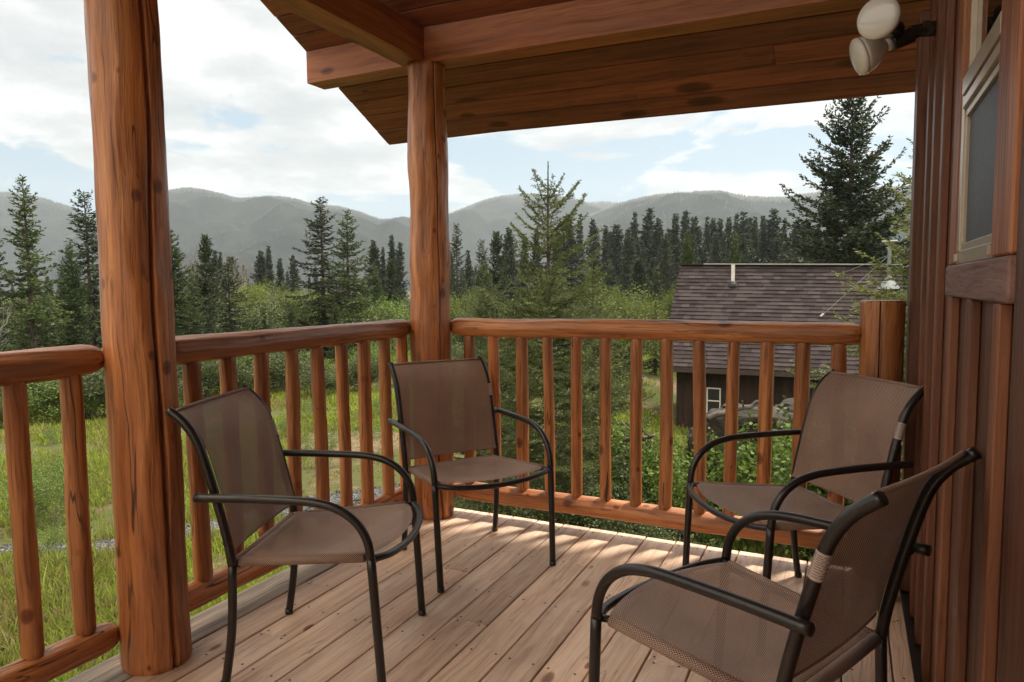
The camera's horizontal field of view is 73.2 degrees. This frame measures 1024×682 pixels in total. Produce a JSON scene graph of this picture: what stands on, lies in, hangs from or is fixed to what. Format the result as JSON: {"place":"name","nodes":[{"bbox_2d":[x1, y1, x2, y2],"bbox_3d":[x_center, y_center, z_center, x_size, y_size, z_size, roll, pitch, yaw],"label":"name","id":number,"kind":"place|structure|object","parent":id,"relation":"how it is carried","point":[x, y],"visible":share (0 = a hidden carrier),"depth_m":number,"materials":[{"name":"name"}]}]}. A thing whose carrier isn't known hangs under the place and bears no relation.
{"place":"outdoors","nodes":[
{"label":"outdoors","id":0,"kind":"place"},
{"bbox_2d":[0,196,84,292],"bbox_3d":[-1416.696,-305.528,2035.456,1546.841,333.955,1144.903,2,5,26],"label":"hill","id":1,"kind":"structure","parent":0,"point":[56,225],"depth_m":1900.77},
{"bbox_2d":[0,191,91,293],"bbox_3d":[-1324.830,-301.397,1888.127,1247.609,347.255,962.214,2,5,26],"label":"hill forest","id":2,"kind":"object","parent":1,"relation":"on","point":[48,202],"visible":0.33,"depth_m":2135.11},
{"bbox_2d":[63,191,458,292],"bbox_3d":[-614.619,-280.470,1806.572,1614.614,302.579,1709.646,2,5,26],"label":"hill","id":3,"kind":"structure","parent":0,"point":[180,219],"depth_m":1545.87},
{"bbox_2d":[63,186,458,292],"bbox_3d":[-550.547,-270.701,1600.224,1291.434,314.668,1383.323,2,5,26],"label":"hill forest","id":4,"kind":"object","parent":3,"relation":"on","point":[216,194],"visible":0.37,"depth_m":1701.27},
{"bbox_2d":[0,291,851,681],"bbox_3d":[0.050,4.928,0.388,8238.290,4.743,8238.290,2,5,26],"label":"ground","id":5,"kind":"structure","parent":0,"point":[356,465],"depth_m":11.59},
{"bbox_2d":[0,239,29,349],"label":"spruce tree","id":6,"kind":"object","parent":5,"relation":"on","point":[4,315],"visible":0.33,"depth_m":24.05,"materials":[{"name":"green plant"}]},
{"bbox_2d":[2,449,63,485],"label":"bush","id":7,"kind":"object","parent":5,"relation":"on","point":[52,462],"visible":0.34,"depth_m":10.23,"materials":[{"name":"green plant"}]},
{"bbox_2d":[0,312,68,349],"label":"scrub tree","id":8,"kind":"object","parent":5,"relation":"on","point":[22,334],"visible":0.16,"depth_m":27.09,"materials":[{"name":"green plant"}]},
{"bbox_2d":[0,174,80,351],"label":"spruce tree","id":9,"kind":"object","parent":5,"relation":"on","point":[37,312],"visible":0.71,"depth_m":22.75,"materials":[{"name":"green plant"}]},
{"bbox_2d":[8,469,92,524],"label":"sapling","id":10,"kind":"object","parent":5,"relation":"on","point":[41,503],"visible":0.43,"depth_m":8.21,"materials":[{"name":"green plant"}]},
{"bbox_2d":[36,520,66,553],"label":"sapling","id":11,"kind":"object","parent":5,"relation":"on","point":[53,538],"visible":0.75,"depth_m":7.04,"materials":[{"name":"green plant"}]},
{"bbox_2d":[0,456,103,528],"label":"shrub","id":12,"kind":"object","parent":5,"relation":"on","point":[61,477],"visible":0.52,"depth_m":8.06,"materials":[{"name":"green plant"}]},
{"bbox_2d":[27,373,105,423],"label":"shrub","id":13,"kind":"object","parent":5,"relation":"on","point":[50,408],"visible":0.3,"depth_m":17.10,"materials":[{"name":"green plant"}]},
{"bbox_2d":[27,367,105,422],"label":"shrub","id":14,"kind":"object","parent":5,"relation":"on","point":[98,390],"visible":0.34,"depth_m":17.09,"materials":[{"name":"green plant"}]},
{"bbox_2d":[51,244,99,346],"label":"spruce tree","id":15,"kind":"object","parent":5,"relation":"on","point":[72,280],"visible":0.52,"depth_m":24.41,"materials":[{"name":"green plant"}]},
{"bbox_2d":[50,189,101,371],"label":"spruce tree","id":16,"kind":"object","parent":5,"relation":"on","point":[93,296],"visible":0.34,"depth_m":26.13,"materials":[{"name":"green plant"}]},
{"bbox_2d":[170,228,205,335],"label":"spruce tree","id":17,"kind":"object","parent":5,"relation":"on","point":[180,281],"visible":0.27,"depth_m":30.44,"materials":[{"name":"green plant"}]},
{"bbox_2d":[175,273,214,335],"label":"spruce tree","id":18,"kind":"object","parent":5,"relation":"on","point":[192,299],"visible":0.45,"depth_m":29.85,"materials":[{"name":"green plant"}]},
{"bbox_2d":[190,233,224,328],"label":"spruce tree","id":19,"kind":"object","parent":5,"relation":"on","point":[205,267],"visible":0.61,"depth_m":34.50,"materials":[{"name":"green plant"}]},
{"bbox_2d":[198,293,224,361],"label":"spruce tree","id":20,"kind":"object","parent":5,"relation":"on","point":[209,316],"visible":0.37,"depth_m":28.36,"materials":[{"name":"green plant"}]},
{"bbox_2d":[177,357,250,404],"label":"shrub","id":21,"kind":"object","parent":5,"relation":"on","point":[210,373],"visible":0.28,"depth_m":19.65,"materials":[{"name":"green plant"}]},
{"bbox_2d":[204,357,253,394],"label":"shrub","id":22,"kind":"object","parent":5,"relation":"on","point":[242,380],"visible":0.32,"depth_m":20.28,"materials":[{"name":"green plant"}]},
{"bbox_2d":[202,262,260,359],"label":"spruce tree","id":23,"kind":"object","parent":5,"relation":"on","point":[232,322],"visible":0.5,"depth_m":30.46,"materials":[{"name":"green plant"}]},
{"bbox_2d":[178,300,294,333],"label":"scrub tree","id":24,"kind":"object","parent":5,"relation":"on","point":[258,324],"visible":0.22,"depth_m":34.05,"materials":[{"name":"green plant"}]},
{"bbox_2d":[230,277,273,308],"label":"aspen tree","id":25,"kind":"object","parent":5,"relation":"on","point":[251,294],"visible":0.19,"depth_m":48.24,"materials":[{"name":"green plant"}]},
{"bbox_2d":[249,250,266,289],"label":"valley conifer","id":26,"kind":"object","parent":5,"relation":"on","point":[261,262],"visible":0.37,"depth_m":102.71,"materials":[{"name":"green plant"}]},
{"bbox_2d":[237,277,288,308],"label":"aspen tree","id":27,"kind":"object","parent":5,"relation":"on","point":[258,287],"visible":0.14,"depth_m":51.55,"materials":[{"name":"green plant"}]},
{"bbox_2d":[236,351,310,390],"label":"shrub","id":28,"kind":"object","parent":5,"relation":"on","point":[277,368],"visible":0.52,"depth_m":21.84,"materials":[{"name":"green plant"}]},
{"bbox_2d":[246,292,327,353],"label":"scrub tree","id":29,"kind":"object","parent":5,"relation":"on","point":[301,313],"visible":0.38,"depth_m":38.52,"materials":[{"name":"green plant"}]},
{"bbox_2d":[287,254,301,293],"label":"valley conifer","id":30,"kind":"object","parent":5,"relation":"on","point":[293,275],"visible":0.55,"depth_m":104.13,"materials":[{"name":"green plant"}]},
{"bbox_2d":[299,362,336,397],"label":"shrub","id":31,"kind":"object","parent":5,"relation":"on","point":[306,381],"visible":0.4,"depth_m":20.03,"materials":[{"name":"green plant"}]},
{"bbox_2d":[283,196,358,357],"bbox_3d":[-10.966,-3.583,40.124,4.648,9.671,4.434,-3,5,-30],"label":"spruce tree","id":32,"kind":"object","parent":5,"relation":"on","point":[313,226],"visible":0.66,"depth_m":39.95,"materials":[{"name":"green plant"}]},
{"bbox_2d":[310,209,381,356],"bbox_3d":[-9.126,-3.183,38.720,4.916,8.468,4.623,0,5,11],"label":"spruce tree","id":33,"kind":"object","parent":5,"relation":"on","point":[347,277],"visible":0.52,"depth_m":38.56,"materials":[{"name":"green plant"}]},
{"bbox_2d":[327,349,393,390],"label":"shrub","id":34,"kind":"object","parent":5,"relation":"on","point":[374,372],"visible":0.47,"depth_m":21.31,"materials":[{"name":"green plant"}]},
{"bbox_2d":[326,302,402,359],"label":"scrub tree","id":35,"kind":"object","parent":5,"relation":"on","point":[378,318],"visible":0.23,"depth_m":37.48,"materials":[{"name":"green plant"}]},
{"bbox_2d":[359,240,385,300],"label":"valley conifer","id":36,"kind":"object","parent":5,"relation":"on","point":[372,257],"visible":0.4,"depth_m":97.34,"materials":[{"name":"green plant"}]},
{"bbox_2d":[365,266,390,344],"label":"spruce tree","id":37,"kind":"object","parent":5,"relation":"on","point":[376,291],"visible":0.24,"depth_m":43.02,"materials":[{"name":"green plant"}]},
{"bbox_2d":[354,294,410,353],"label":"scrub tree","id":38,"kind":"object","parent":5,"relation":"on","point":[394,313],"visible":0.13,"depth_m":41.04,"materials":[{"name":"green plant"}]},
{"bbox_2d":[382,259,402,348],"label":"spruce tree","id":39,"kind":"object","parent":5,"relation":"on","point":[390,272],"visible":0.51,"depth_m":48.83,"materials":[{"name":"green plant"}]},
{"bbox_2d":[393,241,409,303],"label":"valley conifer","id":40,"kind":"object","parent":5,"relation":"on","point":[399,262],"visible":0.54,"depth_m":93.98,"materials":[{"name":"green plant"}]},
{"bbox_2d":[450,224,471,340],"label":"spruce tree","id":41,"kind":"object","parent":5,"relation":"on","point":[456,239],"visible":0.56,"depth_m":59.32,"materials":[{"name":"green plant"}]},
{"bbox_2d":[450,285,480,352],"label":"bush","id":42,"kind":"object","parent":5,"relation":"on","point":[456,310],"visible":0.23,"depth_m":39.63,"materials":[{"name":"green plant"}]},
{"bbox_2d":[461,271,504,392],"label":"spruce tree","id":43,"kind":"object","parent":5,"relation":"on","point":[486,274],"visible":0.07,"depth_m":19.88,"materials":[{"name":"green plant"}]},
{"bbox_2d":[64,508,914,681],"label":"porch deck","id":44,"kind":"structure","parent":5,"relation":"on","point":[509,604],"depth_m":2.55,"materials":[{"name":"wood"}]},
{"bbox_2d":[84,0,191,675],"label":"log post","id":45,"kind":"object","parent":44,"relation":"on","point":[126,96],"visible":0.99,"depth_m":2.13,"materials":[{"name":"wood"}]},
{"bbox_2d":[0,344,119,681],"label":"log railing","id":46,"kind":"object","parent":45,"relation":"attached to","point":[67,367],"visible":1,"depth_m":2.00,"materials":[{"name":"wood"}]},
{"bbox_2d":[165,385,425,681],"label":"patio chair","id":47,"kind":"object","parent":44,"relation":"on","point":[292,520],"visible":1,"depth_m":2.25,"materials":[{"name":"fabric"},{"name":"black painted metal"}]},
{"bbox_2d":[407,60,453,519],"bbox_3d":[-0.431,-0.240,3.638,0.228,2.360,0.222,2,5,26],"label":"log post","id":48,"kind":"object","parent":44,"relation":"on","point":[429,249],"visible":0.77,"depth_m":3.53,"materials":[{"name":"wood"}]},
{"bbox_2d":[175,319,410,611],"bbox_3d":[-0.876,0.427,3.026,0.106,0.991,1.470,2,5,26],"label":"log railing","id":49,"kind":"object","parent":48,"relation":"attached to","point":[207,584],"visible":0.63,"depth_m":2.91,"materials":[{"name":"wood"}]},
{"bbox_2d":[450,318,861,550],"bbox_3d":[0.567,0.389,3.317,1.967,0.993,0.105,2,5,26],"label":"log railing","id":50,"kind":"object","parent":48,"relation":"attached to","point":[839,337],"visible":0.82,"depth_m":3.25,"materials":[{"name":"wood"}]},
{"bbox_2d":[387,356,555,592],"bbox_3d":[-0.204,0.544,3.137,0.584,0.873,0.708,-3,5,-29],"label":"patio chair","id":51,"kind":"object","parent":44,"relation":"on","point":[419,415],"visible":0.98,"depth_m":3.25,"materials":[{"name":"fabric"}]},
{"bbox_2d":[588,447,981,681],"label":"patio chair","id":52,"kind":"object","parent":44,"relation":"on","point":[811,622],"visible":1,"depth_m":1.54,"materials":[{"name":"fabric"}]},
{"bbox_2d":[682,369,923,654],"bbox_3d":[1.051,0.576,2.573,0.708,0.873,0.584,-2,5,-13],"label":"patio chair","id":53,"kind":"object","parent":44,"relation":"on","point":[792,488],"visible":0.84,"depth_m":2.59,"materials":[{"name":"fabric"}]},
{"bbox_2d":[853,300,905,579],"bbox_3d":[1.517,0.408,2.852,0.170,1.152,0.172,2,5,26],"label":"short log post","id":54,"kind":"object","parent":44,"relation":"on","point":[881,343],"visible":0.43,"depth_m":2.76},
{"bbox_2d":[900,0,1023,681],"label":"house wall","id":55,"kind":"structure","parent":44,"relation":"on","point":[962,592],"depth_m":1.57,"materials":[{"name":"wood"}]},
{"bbox_2d":[260,0,930,144],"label":"porch roof","id":56,"kind":"structure","parent":55,"relation":"on","point":[510,65],"depth_m":3.35,"materials":[{"name":"wood"}]},
{"bbox_2d":[849,0,936,74],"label":"flood light","id":57,"kind":"object","parent":55,"relation":"attached to","point":[877,22],"visible":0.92,"depth_m":2.32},
{"bbox_2d":[953,0,1001,263],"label":"window","id":58,"kind":"structure","parent":55,"relation":"in","point":[980,82],"depth_m":1.57,"materials":[{"name":"beige metal"}]},
{"bbox_2d":[451,275,543,501],"bbox_3d":[-0.195,0.675,9.140,1.736,3.100,1.799,2,5,28],"label":"young fir","id":59,"kind":"object","parent":5,"relation":"on","point":[486,314],"visible":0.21,"depth_m":8.95,"materials":[{"name":"green plant"}]},
{"bbox_2d":[485,231,510,305],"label":"pine tree","id":60,"kind":"object","parent":5,"relation":"on","point":[497,274],"visible":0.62,"depth_m":57.46,"materials":[{"name":"green plant"}]},
{"bbox_2d":[453,467,572,520],"bbox_3d":[-0.065,1.824,7.033,0.954,1.142,1.689,-6,7,-52],"label":"shrub","id":61,"kind":"object","parent":5,"relation":"on","point":[536,514],"visible":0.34,"depth_m":6.85,"materials":[{"name":"green plant"}]},
{"bbox_2d":[500,227,525,302],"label":"valley conifer","id":62,"kind":"object","parent":5,"relation":"on","point":[511,273],"visible":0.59,"depth_m":104.08,"materials":[{"name":"green plant"}]},
{"bbox_2d":[528,228,543,298],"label":"valley conifer","id":63,"kind":"object","parent":5,"relation":"on","point":[535,256],"visible":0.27,"depth_m":110.76,"materials":[{"name":"green plant"}]},
{"bbox_2d":[456,161,645,527],"bbox_3d":[0.415,0.170,7.523,2.160,4.244,2.239,-1,5,-8],"label":"young fir","id":64,"kind":"object","parent":5,"relation":"on","point":[563,401],"visible":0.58,"depth_m":7.46,"materials":[{"name":"green plant"}]},
{"bbox_2d":[552,216,587,294],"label":"forest conifer","id":65,"kind":"object","parent":5,"relation":"on","point":[572,265],"visible":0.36,"depth_m":115.02,"materials":[{"name":"green plant"}]},
{"bbox_2d":[572,213,586,286],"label":"forest conifer","id":66,"kind":"object","parent":5,"relation":"on","point":[579,241],"visible":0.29,"depth_m":124.33,"materials":[{"name":"green plant"}]},
{"bbox_2d":[584,218,601,276],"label":"forest conifer","id":67,"kind":"object","parent":5,"relation":"on","point":[595,240],"visible":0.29,"depth_m":129.72,"materials":[{"name":"green plant"}]},
{"bbox_2d":[529,263,658,491],"bbox_3d":[1.089,0.683,9.560,1.996,3.548,1.985,-1,5,-4],"label":"young fir","id":68,"kind":"object","parent":5,"relation":"on","point":[592,362],"visible":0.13,"depth_m":9.39,"materials":[{"name":"green plant"}]},
{"bbox_2d":[544,469,653,537],"bbox_3d":[0.805,1.852,6.826,0.954,1.142,1.689,-3,5,-32],"label":"shrub","id":69,"kind":"object","parent":5,"relation":"on","point":[600,523],"visible":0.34,"depth_m":6.77,"materials":[{"name":"green plant"}]},
{"bbox_2d":[556,276,663,364],"bbox_3d":[3.096,-0.333,23.751,3.555,3.961,5.009,-4,5,-34],"label":"tree","id":70,"kind":"object","parent":5,"relation":"on","point":[627,314],"visible":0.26,"depth_m":23.14,"materials":[{"name":"green plant"}]},
{"bbox_2d":[600,224,629,301],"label":"forest conifer","id":71,"kind":"object","parent":5,"relation":"on","point":[616,247],"visible":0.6,"depth_m":113.34,"materials":[{"name":"green plant"}]},
{"bbox_2d":[583,443,656,522],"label":"shrub","id":72,"kind":"object","parent":5,"relation":"on","point":[627,482],"visible":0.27,"depth_m":7.77,"materials":[{"name":"green plant"}]},
{"bbox_2d":[616,228,637,297],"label":"forest conifer","id":73,"kind":"object","parent":5,"relation":"on","point":[624,275],"visible":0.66,"depth_m":97.07,"materials":[{"name":"green plant"}]},
{"bbox_2d":[596,288,670,388],"bbox_3d":[4.376,-0.021,24.502,3.072,3.720,3.231,0,5,2],"label":"bush","id":74,"kind":"object","parent":5,"relation":"on","point":[654,341],"visible":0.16,"depth_m":24.36,"materials":[{"name":"green plant"}]},
{"bbox_2d":[568,414,709,504],"bbox_3d":[1.601,1.536,8.210,1.711,1.364,1.897,3,6,37],"label":"shrub","id":75,"kind":"object","parent":5,"relation":"on","point":[620,437],"visible":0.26,"depth_m":8.16,"materials":[{"name":"green plant"}]},
{"bbox_2d":[626,257,653,309],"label":"spruce tree","id":76,"kind":"object","parent":5,"relation":"on","point":[640,273],"visible":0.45,"depth_m":55.03,"materials":[{"name":"green plant"}]},
{"bbox_2d":[593,414,688,500],"bbox_3d":[1.734,1.780,8.896,1.311,1.571,2.322,-4,6,-37],"label":"shrub","id":77,"kind":"object","parent":5,"relation":"on","point":[653,443],"visible":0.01,"depth_m":8.86,"materials":[{"name":"green plant"}]},
{"bbox_2d":[639,207,662,306],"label":"forest conifer","id":78,"kind":"object","parent":5,"relation":"on","point":[645,233],"visible":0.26,"depth_m":116.30,"materials":[{"name":"green plant"}]},
{"bbox_2d":[637,266,668,374],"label":"spruce tree","id":79,"kind":"object","parent":5,"relation":"on","point":[655,364],"visible":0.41,"depth_m":29.30,"materials":[{"name":"green plant"}]},
{"bbox_2d":[645,218,664,285],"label":"forest conifer","id":80,"kind":"object","parent":5,"relation":"on","point":[657,233],"visible":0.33,"depth_m":110.62,"materials":[{"name":"green plant"}]},
{"bbox_2d":[617,523,694,543],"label":"shrub","id":81,"kind":"object","parent":5,"relation":"on","point":[659,534],"visible":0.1,"depth_m":6.23,"materials":[{"name":"green plant"}]},
{"bbox_2d":[614,501,703,543],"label":"shrub","id":82,"kind":"object","parent":5,"relation":"on","point":[682,535],"visible":0.06,"depth_m":7.31,"materials":[{"name":"plant"}]},
{"bbox_2d":[651,233,676,305],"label":"forest conifer","id":83,"kind":"object","parent":5,"relation":"on","point":[665,263],"visible":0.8,"depth_m":97.97,"materials":[{"name":"green plant"}]},
{"bbox_2d":[667,213,683,299],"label":"forest conifer","id":84,"kind":"object","parent":5,"relation":"on","point":[674,240],"visible":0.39,"depth_m":109.13,"materials":[{"name":"green plant"}]},
{"bbox_2d":[669,229,696,315],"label":"spruce tree","id":85,"kind":"object","parent":5,"relation":"on","point":[688,256],"visible":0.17,"depth_m":31.73,"materials":[{"name":"green plant"}]},
{"bbox_2d":[681,216,709,263],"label":"forest conifer","id":86,"kind":"object","parent":5,"relation":"on","point":[696,230],"visible":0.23,"depth_m":116.48,"materials":[{"name":"green plant"}]},
{"bbox_2d":[642,427,753,538],"bbox_3d":[2.045,1.591,7.954,1.574,1.255,1.745,-1,5,-8],"label":"shrub","id":87,"kind":"object","parent":5,"relation":"on","point":[681,486],"visible":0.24,"depth_m":7.60,"materials":[{"name":"green plant"}]},
{"bbox_2d":[708,232,723,262],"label":"forest conifer","id":88,"kind":"object","parent":5,"relation":"on","point":[715,254],"visible":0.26,"depth_m":95.10,"materials":[{"name":"green plant"}]},
{"bbox_2d":[695,514,755,550],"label":"shrub","id":89,"kind":"object","parent":5,"relation":"on","point":[706,536],"visible":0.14,"depth_m":7.14,"materials":[{"name":"green plant"}]},
{"bbox_2d":[727,233,747,262],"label":"spruce tree","id":90,"kind":"object","parent":5,"relation":"on","point":[735,258],"visible":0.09,"depth_m":31.15,"materials":[{"name":"green plant"}]},
{"bbox_2d":[687,403,792,515],"bbox_3d":[2.906,1.851,8.307,1.492,2.204,1.063,2,5,26],"label":"boulder","id":91,"kind":"object","parent":5,"relation":"on","point":[717,425],"visible":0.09,"depth_m":7.99,"materials":[{"name":"stone"}]},
{"bbox_2d":[732,211,756,261],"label":"forest conifer","id":92,"kind":"object","parent":5,"relation":"on","point":[743,225],"visible":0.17,"depth_m":106.62,"materials":[{"name":"green plant"}]},
{"bbox_2d":[751,216,760,262],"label":"forest conifer","id":93,"kind":"object","parent":5,"relation":"on","point":[755,233],"visible":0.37,"depth_m":108.30,"materials":[{"name":"green plant"}]},
{"bbox_2d":[757,215,770,262],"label":"forest conifer","id":94,"kind":"object","parent":5,"relation":"on","point":[764,253],"visible":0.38,"depth_m":113.52,"materials":[{"name":"green plant"}]},
{"bbox_2d":[760,208,781,262],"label":"forest conifer","id":95,"kind":"object","parent":5,"relation":"on","point":[772,227],"visible":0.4,"depth_m":112.90,"materials":[{"name":"green plant"}]},
{"bbox_2d":[691,404,855,566],"bbox_3d":[3.049,1.378,6.952,2.428,1.746,2.190,2,5,27],"label":"shrub","id":96,"kind":"object","parent":5,"relation":"on","point":[745,470],"visible":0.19,"depth_m":7.08,"materials":[{"name":"green plant"}]},
{"bbox_2d":[659,240,904,429],"bbox_3d":[8.347,0.068,21.262,6.300,6.004,5.455,2,5,26],"label":"cabin","id":97,"kind":"object","parent":5,"relation":"on","point":[776,292],"visible":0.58,"depth_m":20.17,"materials":[{"name":"wood"}]},
{"bbox_2d":[706,387,720,412],"bbox_3d":[5.875,1.933,20.096,0.400,1.150,0.060,2,5,26],"label":"window","id":98,"kind":"structure","parent":97,"relation":"in","point":[713,400],"depth_m":20.07,"materials":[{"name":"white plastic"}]},
{"bbox_2d":[739,389,902,558],"bbox_3d":[3.438,1.555,6.962,1.907,2.285,3.377,-1,5,0],"label":"shrub","id":99,"kind":"object","parent":5,"relation":"on","point":[786,410],"visible":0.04,"depth_m":7.10,"materials":[{"name":"green plant"}]},
{"bbox_2d":[761,96,911,325],"bbox_3d":[12.068,-3.385,23.918,7.330,11.770,8.131,-2,5,-19],"label":"fir","id":100,"kind":"object","parent":5,"relation":"on","point":[830,212],"visible":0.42,"depth_m":23.55,"materials":[{"name":"green plant"}]},
{"bbox_2d":[786,138,912,448],"bbox_3d":[4.853,0.099,7.932,3.598,5.053,3.617,0,5,3],"label":"pale fir","id":101,"kind":"object","parent":5,"relation":"on","point":[887,295],"visible":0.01,"depth_m":7.94,"materials":[{"name":"green plant"}]},
{"bbox_2d":[0,0,914,219],"label":"sky","id":102,"kind":"structure","parent":0,"point":[243,118],"materials":[{"name":"white"}]},
{"bbox_2d":[449,196,601,288],"bbox_3d":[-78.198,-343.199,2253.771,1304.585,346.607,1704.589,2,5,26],"label":"hill","id":103,"kind":"structure","parent":0,"point":[481,224],"depth_m":2090.68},
{"bbox_2d":[449,192,604,271],"bbox_3d":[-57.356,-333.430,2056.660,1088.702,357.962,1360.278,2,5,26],"label":"hill forest","id":104,"kind":"object","parent":103,"relation":"on","point":[468,207],"visible":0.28,"depth_m":2372.59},
{"bbox_2d":[561,189,911,283],"bbox_3d":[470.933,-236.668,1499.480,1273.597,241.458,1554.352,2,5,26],"label":"hill","id":105,"kind":"structure","parent":0,"point":[707,200],"depth_m":1503.43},
{"bbox_2d":[571,185,910,261],"bbox_3d":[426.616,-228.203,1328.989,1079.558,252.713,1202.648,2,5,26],"label":"hill forest","id":106,"kind":"object","parent":105,"relation":"on","point":[776,199],"visible":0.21,"depth_m":1693.15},
{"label":"gravel path","id":107,"kind":"structure","parent":0,"visible":0},
{"bbox_2d":[0,477,542,560],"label":"gravel","id":108,"kind":"structure","parent":107,"relation":"on","point":[334,498],"depth_m":7.96,"materials":[{"name":"gravel"}]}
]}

